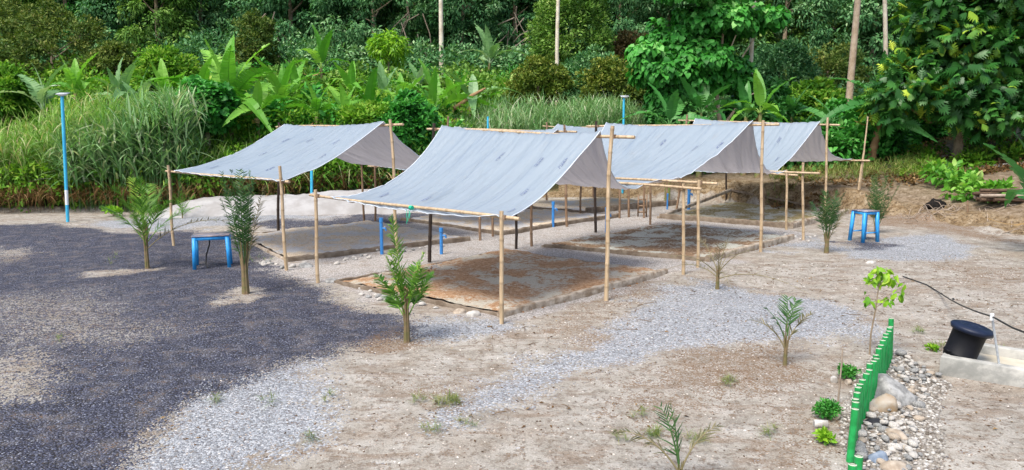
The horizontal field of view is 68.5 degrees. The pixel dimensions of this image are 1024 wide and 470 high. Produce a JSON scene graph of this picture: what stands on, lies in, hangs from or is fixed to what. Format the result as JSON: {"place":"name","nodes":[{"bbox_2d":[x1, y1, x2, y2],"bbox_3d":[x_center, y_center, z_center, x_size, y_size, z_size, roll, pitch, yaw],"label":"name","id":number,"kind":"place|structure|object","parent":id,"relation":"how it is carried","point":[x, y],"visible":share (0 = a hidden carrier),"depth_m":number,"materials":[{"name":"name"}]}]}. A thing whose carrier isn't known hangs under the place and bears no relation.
{"place":"outdoors","nodes":[
{"label":"outdoors","id":0,"kind":"place"},
{"bbox_2d":[106,285,897,469],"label":"pale gravel","id":1,"kind":"structure","parent":0,"point":[351,402],"depth_m":8.38,"materials":[{"name":"gravel"}]},
{"bbox_2d":[0,7,1023,469],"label":"ground","id":2,"kind":"structure","parent":0,"point":[934,239],"depth_m":10.32,"materials":[{"name":"soil"}]},
{"bbox_2d":[0,60,46,146],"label":"round tree","id":3,"kind":"object","parent":2,"relation":"on","point":[10,80],"visible":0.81,"depth_m":30.01,"materials":[{"name":"green plant"}]},
{"bbox_2d":[0,0,59,73],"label":"round tree","id":4,"kind":"object","parent":2,"relation":"on","point":[5,11],"visible":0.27,"depth_m":49.96,"materials":[{"name":"green plant"}]},
{"bbox_2d":[0,62,71,136],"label":"banana plant","id":5,"kind":"object","parent":2,"relation":"on","point":[41,94],"visible":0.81,"depth_m":29.54,"materials":[{"name":"green plant"}]},
{"bbox_2d":[0,0,111,88],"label":"round tree","id":6,"kind":"object","parent":2,"relation":"on","point":[54,23],"visible":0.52,"depth_m":43.63,"materials":[{"name":"green plant"}]},
{"bbox_2d":[55,92,69,221],"bbox_3d":[-13.794,-2.369,23.343,0.404,4.044,0.219,0,8,0],"label":"lamp pole","id":7,"kind":"object","parent":2,"relation":"on","point":[61,94],"visible":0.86,"depth_m":23.28,"materials":[{"name":"blue metal"}]},
{"bbox_2d":[49,52,108,105],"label":"banana plant","id":8,"kind":"object","parent":2,"relation":"on","point":[72,74],"visible":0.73,"depth_m":34.27,"materials":[{"name":"green plant"}]},
{"bbox_2d":[0,82,213,208],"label":"tall grass","id":9,"kind":"structure","parent":2,"relation":"on","point":[23,144],"depth_m":26.73,"materials":[{"name":"green plant"}]},
{"bbox_2d":[76,38,141,90],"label":"round tree","id":10,"kind":"object","parent":2,"relation":"on","point":[109,55],"visible":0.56,"depth_m":42.06,"materials":[{"name":"green plant"}]},
{"bbox_2d":[66,0,169,50],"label":"forest tree","id":11,"kind":"object","parent":2,"relation":"on","point":[112,23],"visible":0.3,"depth_m":56.80,"materials":[{"name":"green plant"}]},
{"bbox_2d":[82,54,156,103],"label":"banana plant","id":12,"kind":"object","parent":2,"relation":"on","point":[126,78],"visible":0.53,"depth_m":29.41,"materials":[{"name":"green plant"}]},
{"bbox_2d":[25,77,215,211],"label":"reeds","id":13,"kind":"object","parent":2,"relation":"on","point":[179,111],"visible":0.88,"depth_m":26.07,"materials":[{"name":"green plant"}]},
{"bbox_2d":[114,0,208,56],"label":"forest tree","id":14,"kind":"object","parent":2,"relation":"on","point":[181,26],"visible":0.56,"depth_m":55.29,"materials":[{"name":"green plant"}]},
{"bbox_2d":[125,43,199,96],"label":"round tree","id":15,"kind":"object","parent":2,"relation":"on","point":[175,63],"visible":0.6,"depth_m":38.30,"materials":[{"name":"green plant"}]},
{"bbox_2d":[97,175,232,268],"bbox_3d":[-7.410,-0.253,15.799,3.336,2.041,1.931,6,10,37],"label":"young palm","id":16,"kind":"object","parent":2,"relation":"on","point":[143,226],"visible":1,"depth_m":15.76,"materials":[{"name":"green plant"}]},
{"bbox_2d":[151,0,239,50],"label":"forest tree","id":17,"kind":"object","parent":2,"relation":"on","point":[199,15],"visible":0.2,"depth_m":58.53,"materials":[{"name":"green plant"}]},
{"bbox_2d":[0,164,402,213],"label":"dry grass","id":18,"kind":"structure","parent":2,"relation":"on","point":[38,194],"depth_m":26.36,"materials":[{"name":"plant"}]},
{"bbox_2d":[0,129,404,212],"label":"creeper leaves","id":19,"kind":"object","parent":2,"relation":"on","point":[35,177],"visible":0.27,"depth_m":26.73,"materials":[{"name":"green plant"}]},
{"bbox_2d":[174,74,242,151],"bbox_3d":[-11.847,-4.077,29.184,2.790,4.246,2.821,0,8,0],"label":"round tree","id":20,"kind":"object","parent":2,"relation":"on","point":[224,100],"visible":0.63,"depth_m":28.42,"materials":[{"name":"green plant"}]},
{"bbox_2d":[191,231,232,269],"bbox_3d":[-6.421,0.334,16.123,0.758,0.730,0.618,-3,9,-17],"label":"blue stool","id":21,"kind":"object","parent":2,"relation":"on","point":[196,237],"visible":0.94,"depth_m":15.91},
{"bbox_2d":[139,35,296,139],"bbox_3d":[-11.735,-5.380,30.225,5.538,5.504,5.560,0,8,0],"label":"banana plant","id":22,"kind":"object","parent":2,"relation":"on","point":[225,68],"visible":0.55,"depth_m":29.98,"materials":[{"name":"green plant"}]},
{"bbox_2d":[0,223,448,469],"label":"dark gravel","id":23,"kind":"structure","parent":2,"relation":"on","point":[156,330],"depth_m":11.28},
{"bbox_2d":[218,168,266,293],"bbox_3d":[-4.832,-0.042,13.356,1.070,2.281,0.714,6,10,35],"label":"young palm","id":24,"kind":"object","parent":2,"relation":"on","point":[243,208],"visible":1,"depth_m":13.29,"materials":[{"name":"green plant"}]},
{"bbox_2d":[225,7,281,70],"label":"round tree","id":25,"kind":"object","parent":2,"relation":"on","point":[260,31],"visible":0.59,"depth_m":47.89,"materials":[{"name":"green plant"}]},
{"bbox_2d":[222,79,305,139],"bbox_3d":[-10.069,-4.321,30.530,3.193,3.977,3.871,-3,9,-21],"label":"banana plant","id":26,"kind":"object","parent":2,"relation":"on","point":[259,92],"visible":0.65,"depth_m":29.84,"materials":[{"name":"green plant"}]},
{"bbox_2d":[0,53,549,139],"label":"slope leaves","id":27,"kind":"object","parent":2,"relation":"on","point":[84,78],"visible":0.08,"depth_m":39.51,"materials":[{"name":"green plant"}]},
{"bbox_2d":[149,189,410,218],"bbox_3d":[-7.735,-1.224,26.803,9.320,0.782,3.354,-1,8,-9],"label":"sand mound","id":28,"kind":"object","parent":2,"relation":"on","point":[301,204],"visible":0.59,"depth_m":25.63,"materials":[{"name":"sand"}]},
{"bbox_2d":[223,0,336,63],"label":"forest tree","id":29,"kind":"object","parent":2,"relation":"on","point":[305,15],"visible":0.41,"depth_m":56.55,"materials":[{"name":"green plant"}]},
{"bbox_2d":[251,55,325,122],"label":"banana plant","id":30,"kind":"object","parent":2,"relation":"on","point":[282,79],"visible":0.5,"depth_m":32.18,"materials":[{"name":"green plant"}]},
{"bbox_2d":[154,116,429,199],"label":"meadow grass","id":31,"kind":"structure","parent":2,"relation":"on","point":[215,150],"depth_m":28.79,"materials":[{"name":"green plant"}]},
{"bbox_2d":[200,163,401,196],"bbox_3d":[-6.721,-2.313,30.028,11.083,2.629,3.824,-4,9,-24],"label":"dark brush","id":32,"kind":"object","parent":2,"relation":"on","point":[354,188],"visible":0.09,"depth_m":28.76,"materials":[{"name":"green plant"}]},
{"bbox_2d":[278,73,351,124],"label":"banana plant","id":33,"kind":"object","parent":2,"relation":"on","point":[316,106],"visible":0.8,"depth_m":30.82,"materials":[{"name":"green plant"}]},
{"bbox_2d":[285,25,356,85],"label":"banana plant","id":34,"kind":"object","parent":2,"relation":"on","point":[321,48],"visible":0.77,"depth_m":40.86,"materials":[{"name":"green plant"}]},
{"bbox_2d":[165,119,481,270],"bbox_3d":[-4.692,-1.368,19.463,6.278,3.186,6.152,7,11,41],"label":"tarp shelter","id":35,"kind":"object","parent":2,"relation":"on","point":[282,154],"visible":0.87,"depth_m":18.38,"materials":[{"name":"fabric"}]},
{"bbox_2d":[280,0,378,52],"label":"forest tree","id":36,"kind":"object","parent":2,"relation":"on","point":[346,10],"visible":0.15,"depth_m":58.36,"materials":[{"name":"green plant"}]},
{"bbox_2d":[171,74,490,180],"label":"thicket leaves","id":37,"kind":"object","parent":2,"relation":"on","point":[301,110],"visible":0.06,"depth_m":31.62,"materials":[{"name":"green plant"}]},
{"bbox_2d":[204,82,486,144],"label":"thicket broad leaves","id":38,"kind":"object","parent":2,"relation":"on","point":[273,104],"visible":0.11,"depth_m":31.32,"materials":[{"name":"green plant"}]},
{"bbox_2d":[235,220,469,261],"bbox_3d":[-4.635,0.080,20.154,5.091,0.202,4.907,-7,11,-41],"label":"garden bed","id":39,"kind":"object","parent":2,"relation":"on","point":[346,239],"visible":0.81,"depth_m":19.54,"materials":[{"name":"sand"}]},
{"bbox_2d":[195,53,516,121],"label":"slope shrubs","id":40,"kind":"object","parent":2,"relation":"on","point":[317,78],"visible":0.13,"depth_m":42.20,"materials":[{"name":"green plant"}]},
{"bbox_2d":[334,99,391,124],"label":"round tree","id":41,"kind":"object","parent":2,"relation":"on","point":[361,111],"visible":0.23,"depth_m":29.92,"materials":[{"name":"green plant"}]},
{"bbox_2d":[209,57,521,129],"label":"slope brush","id":42,"kind":"object","parent":2,"relation":"on","point":[270,64],"visible":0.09,"depth_m":43.61,"materials":[{"name":"green plant"}]},
{"bbox_2d":[308,0,429,73],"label":"forest tree","id":43,"kind":"object","parent":2,"relation":"on","point":[350,35],"visible":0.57,"depth_m":55.52,"materials":[{"name":"green plant"}]},
{"bbox_2d":[0,15,776,118],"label":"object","id":44,"kind":"object","parent":2,"relation":"on","point":[306,43],"visible":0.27,"depth_m":52.63,"materials":[{"name":"green plant"}]},
{"bbox_2d":[365,27,412,73],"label":"lime sapling","id":45,"kind":"object","parent":2,"relation":"on","point":[386,47],"visible":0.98,"depth_m":45.48,"materials":[{"name":"green plant"}]},
{"bbox_2d":[373,214,433,342],"bbox_3d":[-1.524,0.618,10.430,0.941,1.838,0.856,0,8,0],"label":"young palm","id":46,"kind":"object","parent":2,"relation":"on","point":[405,294],"visible":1,"depth_m":10.45,"materials":[{"name":"green plant"}]},
{"bbox_2d":[374,87,441,154],"bbox_3d":[-4.353,-3.846,30.793,3.013,4.319,3.361,0,8,0],"label":"round tree","id":47,"kind":"object","parent":2,"relation":"on","point":[412,110],"visible":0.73,"depth_m":29.78,"materials":[{"name":"green plant"}]},
{"bbox_2d":[376,0,456,63],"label":"forest tree","id":48,"kind":"object","parent":2,"relation":"on","point":[407,29],"visible":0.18,"depth_m":59.48,"materials":[{"name":"green plant"}]},
{"bbox_2d":[392,58,500,122],"bbox_3d":[-3.382,-5.229,33.300,4.879,5.105,4.475,-8,11,-42],"label":"banana plant","id":49,"kind":"object","parent":2,"relation":"on","point":[433,82],"visible":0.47,"depth_m":32.95,"materials":[{"name":"green plant"}]},
{"bbox_2d":[16,0,901,49],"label":"forest","id":50,"kind":"object","parent":2,"relation":"on","point":[778,35],"visible":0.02,"depth_m":63.53,"materials":[{"name":"green plant"}]},
{"bbox_2d":[413,0,512,77],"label":"forest tree","id":51,"kind":"object","parent":2,"relation":"on","point":[451,8],"visible":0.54,"depth_m":56.45,"materials":[{"name":"green plant"}]},
{"bbox_2d":[335,88,646,185],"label":"silver grass","id":52,"kind":"structure","parent":2,"relation":"on","point":[502,119],"depth_m":32.85,"materials":[{"name":"green plant"}]},
{"bbox_2d":[457,23,529,74],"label":"banana plant","id":53,"kind":"object","parent":2,"relation":"on","point":[490,49],"visible":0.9,"depth_m":45.72,"materials":[{"name":"green plant"}]},
{"bbox_2d":[368,116,620,236],"bbox_3d":[-0.389,-2.112,24.034,6.274,3.362,5.760,7,11,38],"label":"tarp shelter","id":54,"kind":"object","parent":2,"relation":"on","point":[566,208],"visible":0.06,"depth_m":22.66,"materials":[{"name":"brown wood"}]},
{"bbox_2d":[458,0,540,69],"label":"forest tree","id":55,"kind":"object","parent":2,"relation":"on","point":[528,14],"visible":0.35,"depth_m":58.59,"materials":[{"name":"green plant"}]},
{"bbox_2d":[334,249,667,317],"bbox_3d":[-0.122,0.827,14.924,4.389,0.183,5.037,7,11,41],"label":"garden bed","id":56,"kind":"object","parent":2,"relation":"on","point":[532,281],"visible":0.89,"depth_m":14.41,"materials":[{"name":"orange soil"}]},
{"bbox_2d":[309,123,701,323],"bbox_3d":[0.062,-0.618,14.694,5.620,3.107,5.793,7,11,42],"label":"tarp shelter","id":57,"kind":"object","parent":2,"relation":"on","point":[493,173],"visible":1,"depth_m":13.62,"materials":[{"name":"fabric"}]},
{"bbox_2d":[400,208,618,234],"bbox_3d":[-0.089,-0.552,24.463,4.751,0.210,5.648,8,11,42],"label":"garden bed","id":58,"kind":"object","parent":2,"relation":"on","point":[542,218],"visible":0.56,"depth_m":23.41,"materials":[{"name":"sand"}]},
{"bbox_2d":[56,252,1004,442],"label":"weeds","id":59,"kind":"object","parent":2,"relation":"on","point":[649,432],"visible":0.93,"depth_m":7.96,"materials":[{"name":"green plant"}]},
{"bbox_2d":[500,54,577,120],"bbox_3d":[1.320,-6.592,37.432,3.838,4.786,3.786,0,8,0],"label":"round tree","id":60,"kind":"object","parent":2,"relation":"on","point":[538,76],"visible":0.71,"depth_m":36.34,"materials":[{"name":"green plant"}]},
{"bbox_2d":[109,254,1023,469],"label":"loose pebbles","id":61,"kind":"object","parent":2,"relation":"on","point":[635,375],"visible":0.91,"depth_m":9.11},
{"bbox_2d":[522,0,617,103],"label":"round tree","id":62,"kind":"object","parent":2,"relation":"on","point":[595,15],"visible":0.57,"depth_m":45.14,"materials":[{"name":"green plant"}]},
{"bbox_2d":[559,43,625,122],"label":"round tree","id":63,"kind":"object","parent":2,"relation":"on","point":[579,61],"visible":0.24,"depth_m":40.32,"materials":[{"name":"green plant"}]},
{"bbox_2d":[528,197,676,212],"bbox_3d":[2.927,-1.199,28.622,5.266,0.324,4.231,-7,11,-38],"label":"garden bed","id":64,"kind":"object","parent":2,"relation":"on","point":[587,204],"visible":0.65,"depth_m":28.00,"materials":[{"name":"soil"}]},
{"bbox_2d":[572,54,636,123],"bbox_3d":[5.286,-6.879,39.468,4.417,5.188,4.456,0,8,0],"label":"round tree","id":65,"kind":"object","parent":2,"relation":"on","point":[609,66],"visible":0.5,"depth_m":38.21,"materials":[{"name":"green plant"}]},
{"bbox_2d":[563,0,672,53],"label":"forest tree","id":66,"kind":"object","parent":2,"relation":"on","point":[619,6],"visible":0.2,"depth_m":56.91,"materials":[{"name":"green plant"}]},
{"bbox_2d":[606,29,645,73],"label":"round tree","id":67,"kind":"object","parent":2,"relation":"on","point":[625,39],"visible":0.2,"depth_m":47.64,"materials":[{"name":"green plant"}]},
{"bbox_2d":[623,0,701,35],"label":"forest tree","id":68,"kind":"object","parent":2,"relation":"on","point":[648,8],"visible":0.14,"depth_m":58.31,"materials":[{"name":"green plant"}]},
{"bbox_2d":[616,82,709,200],"bbox_3d":[5.988,-3.645,29.826,4.597,4.786,2.861,0,8,0],"label":"banana plant","id":69,"kind":"object","parent":2,"relation":"on","point":[673,108],"visible":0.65,"depth_m":29.33,"materials":[{"name":"green plant"}]},
{"bbox_2d":[541,223,794,261],"bbox_3d":[4.250,0.142,19.569,4.226,0.247,5.830,8,11,42],"label":"garden bed","id":70,"kind":"object","parent":2,"relation":"on","point":[664,240],"visible":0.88,"depth_m":19.16,"materials":[{"name":"soil"}]},
{"bbox_2d":[612,401,723,469],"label":"young palm","id":71,"kind":"object","parent":2,"relation":"on","point":[676,436],"visible":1,"depth_m":6.43,"materials":[{"name":"green plant"}]},
{"bbox_2d":[643,85,706,124],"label":"round tree","id":72,"kind":"object","parent":2,"relation":"on","point":[685,99],"visible":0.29,"depth_m":30.81,"materials":[{"name":"green plant"}]},
{"bbox_2d":[530,120,819,267],"bbox_3d":[4.072,-1.334,19.320,5.510,3.176,5.740,8,11,42],"label":"tarp shelter","id":73,"kind":"object","parent":2,"relation":"on","point":[650,154],"visible":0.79,"depth_m":18.48,"materials":[{"name":"fabric"}]},
{"bbox_2d":[663,76,740,177],"bbox_3d":[7.425,-4.482,30.642,3.166,4.444,3.374,5,10,31],"label":"banana plant","id":74,"kind":"object","parent":2,"relation":"on","point":[701,100],"visible":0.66,"depth_m":30.37,"materials":[{"name":"green plant"}]},
{"bbox_2d":[624,0,791,120],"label":"leaved tree","id":75,"kind":"object","parent":2,"relation":"on","point":[692,48],"visible":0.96,"depth_m":30.74,"materials":[{"name":"green plant"}]},
{"bbox_2d":[668,237,804,291],"bbox_3d":[3.891,0.518,13.966,1.873,1.079,2.690,-6,11,-37],"label":"young palm","id":76,"kind":"object","parent":2,"relation":"on","point":[718,273],"visible":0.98,"depth_m":13.91,"materials":[{"name":"green plant"}]},
{"bbox_2d":[707,77,783,175],"bbox_3d":[9.681,-4.371,30.655,3.645,4.077,2.951,7,11,39],"label":"banana plant","id":77,"kind":"object","parent":2,"relation":"on","point":[744,93],"visible":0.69,"depth_m":30.51,"materials":[{"name":"green plant"}]},
{"bbox_2d":[657,188,849,228],"bbox_3d":[8.421,-0.928,25.569,4.717,0.681,6.048,7,11,39],"label":"garden bed","id":78,"kind":"object","parent":2,"relation":"on","point":[743,213],"visible":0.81,"depth_m":25.00,"materials":[{"name":"brown soil"}]},
{"bbox_2d":[716,69,795,177],"bbox_3d":[9.851,-4.455,30.171,3.168,4.462,3.126,0,8,0],"label":"banana plant","id":79,"kind":"object","parent":2,"relation":"on","point":[759,88],"visible":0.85,"depth_m":30.00,"materials":[{"name":"green plant"}]},
{"bbox_2d":[643,115,869,229],"bbox_3d":[8.141,-2.341,25.279,5.633,3.410,6.226,7,11,40],"label":"tarp shelter","id":80,"kind":"object","parent":2,"relation":"on","point":[784,143],"visible":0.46,"depth_m":23.89,"materials":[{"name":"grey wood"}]},
{"bbox_2d":[721,75,805,122],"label":"round tree","id":81,"kind":"object","parent":2,"relation":"on","point":[779,95],"visible":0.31,"depth_m":32.54,"materials":[{"name":"green plant"}]},
{"bbox_2d":[750,294,811,365],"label":"young palm","id":82,"kind":"object","parent":2,"relation":"on","point":[787,330],"visible":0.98,"depth_m":9.56,"materials":[{"name":"green plant"}]},
{"bbox_2d":[753,38,822,86],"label":"round tree","id":83,"kind":"object","parent":2,"relation":"on","point":[778,57],"visible":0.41,"depth_m":40.13,"materials":[{"name":"green plant"}]},
{"bbox_2d":[732,0,860,80],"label":"forest tree","id":84,"kind":"object","parent":2,"relation":"on","point":[803,6],"visible":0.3,"depth_m":53.10,"materials":[{"name":"green plant"}]},
{"bbox_2d":[691,114,922,174],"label":"edge plants","id":85,"kind":"object","parent":2,"relation":"on","point":[849,137],"visible":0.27,"depth_m":31.69,"materials":[{"name":"green plant"}]},
{"bbox_2d":[788,76,855,121],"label":"round tree","id":86,"kind":"object","parent":2,"relation":"on","point":[822,90],"visible":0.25,"depth_m":36.58,"materials":[{"name":"green plant"}]},
{"bbox_2d":[778,0,872,69],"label":"forest tree","id":87,"kind":"object","parent":2,"relation":"on","point":[794,29],"visible":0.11,"depth_m":56.29,"materials":[{"name":"green plant"}]},
{"bbox_2d":[809,191,849,252],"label":"young palm","id":88,"kind":"object","parent":2,"relation":"on","point":[826,211],"visible":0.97,"depth_m":17.88,"materials":[{"name":"green plant"}]},
{"bbox_2d":[783,41,877,93],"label":"round tree","id":89,"kind":"object","parent":2,"relation":"on","point":[833,63],"visible":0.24,"depth_m":45.85,"materials":[{"name":"green plant"}]},
{"bbox_2d":[766,150,936,203],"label":"bank grass","id":90,"kind":"structure","parent":2,"relation":"on","point":[869,165],"depth_m":28.34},
{"bbox_2d":[845,0,860,120],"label":"tall tree","id":91,"kind":"object","parent":2,"relation":"on","point":[853,51],"visible":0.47,"depth_m":35.02,"materials":[{"name":"beige plant"}]},
{"bbox_2d":[848,209,879,242],"bbox_3d":[9.236,-0.241,19.720,0.558,0.830,0.518,-3,9,-20],"label":"blue stool","id":92,"kind":"object","parent":2,"relation":"on","point":[864,213],"visible":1,"depth_m":19.57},
{"bbox_2d":[827,0,907,80],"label":"forest tree","id":93,"kind":"object","parent":2,"relation":"on","point":[873,56],"visible":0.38,"depth_m":52.38,"materials":[{"name":"green plant"}]},
{"bbox_2d":[846,318,893,469],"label":"picket fence","id":94,"kind":"object","parent":2,"relation":"on","point":[865,388],"visible":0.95,"depth_m":7.72,"materials":[{"name":"plastic"}]},
{"bbox_2d":[865,175,897,233],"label":"young palm","id":95,"kind":"object","parent":2,"relation":"on","point":[876,205],"visible":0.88,"depth_m":20.84,"materials":[{"name":"green plant"}]},
{"bbox_2d":[820,50,944,166],"bbox_3d":[15.325,-5.158,31.485,5.011,4.892,4.270,5,10,31],"label":"banana plant","id":96,"kind":"object","parent":2,"relation":"on","point":[874,144],"visible":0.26,"depth_m":30.93,"materials":[{"name":"green plant"}]},
{"bbox_2d":[863,266,906,354],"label":"sapling","id":97,"kind":"object","parent":2,"relation":"on","point":[888,281],"visible":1,"depth_m":9.86,"materials":[{"name":"green plant"}]},
{"bbox_2d":[834,349,952,469],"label":"heap gravel","id":98,"kind":"structure","parent":2,"relation":"on","point":[931,409],"depth_m":7.70,"materials":[{"name":"gravel"}]},
{"bbox_2d":[875,373,916,406],"bbox_3d":[4.202,1.701,8.393,0.399,0.315,0.562,-2,9,-15],"label":"boulder","id":99,"kind":"object","parent":98,"relation":"on","point":[899,391],"visible":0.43,"depth_m":8.23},
{"bbox_2d":[770,131,1023,208],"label":"leaf litter","id":100,"kind":"object","parent":2,"relation":"on","point":[1004,167],"visible":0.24,"depth_m":27.69,"materials":[{"name":"plant"}]},
{"bbox_2d":[854,0,1023,157],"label":"breadfruit tree","id":101,"kind":"object","parent":2,"relation":"on","point":[965,58],"visible":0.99,"depth_m":28.25,"materials":[{"name":"green plant"}]},
{"bbox_2d":[918,158,966,187],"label":"broad leaved plant","id":102,"kind":"object","parent":2,"relation":"on","point":[943,168],"visible":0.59,"depth_m":25.84,"materials":[{"name":"green plant"}]},
{"bbox_2d":[893,132,1023,180],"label":"bank leaves","id":103,"kind":"object","parent":2,"relation":"on","point":[981,156],"visible":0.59,"depth_m":29.83,"materials":[{"name":"green plant"}]},
{"bbox_2d":[940,170,985,201],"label":"broad leaved plant","id":104,"kind":"object","parent":2,"relation":"on","point":[964,187],"visible":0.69,"depth_m":24.15,"materials":[{"name":"green plant"}]},
{"bbox_2d":[939,343,1023,387],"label":"concrete basin","id":105,"kind":"object","parent":2,"relation":"on","point":[985,366],"visible":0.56,"depth_m":9.09,"materials":[{"name":"concrete"}]},
{"bbox_2d":[943,320,993,359],"bbox_3d":[5.648,1.338,9.315,0.561,0.525,0.491,0,8,0],"label":"bucket","id":106,"kind":"object","parent":105,"relation":"on","point":[966,339],"visible":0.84,"depth_m":9.19,"materials":[{"name":"black plastic"}]},
{"bbox_2d":[983,131,1023,225],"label":"banana plant","id":107,"kind":"object","parent":2,"relation":"on","point":[1018,171],"visible":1,"depth_m":17.66,"materials":[{"name":"green plant"}]},
{"bbox_2d":[109,256,1015,469],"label":"dark clods","id":108,"kind":"object","parent":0,"point":[633,374],"visible":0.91,"depth_m":8.97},
{"bbox_2d":[150,255,1023,469],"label":"fallen leaves","id":109,"kind":"object","parent":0,"point":[728,334],"visible":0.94,"depth_m":11.67,"materials":[{"name":"plant"}]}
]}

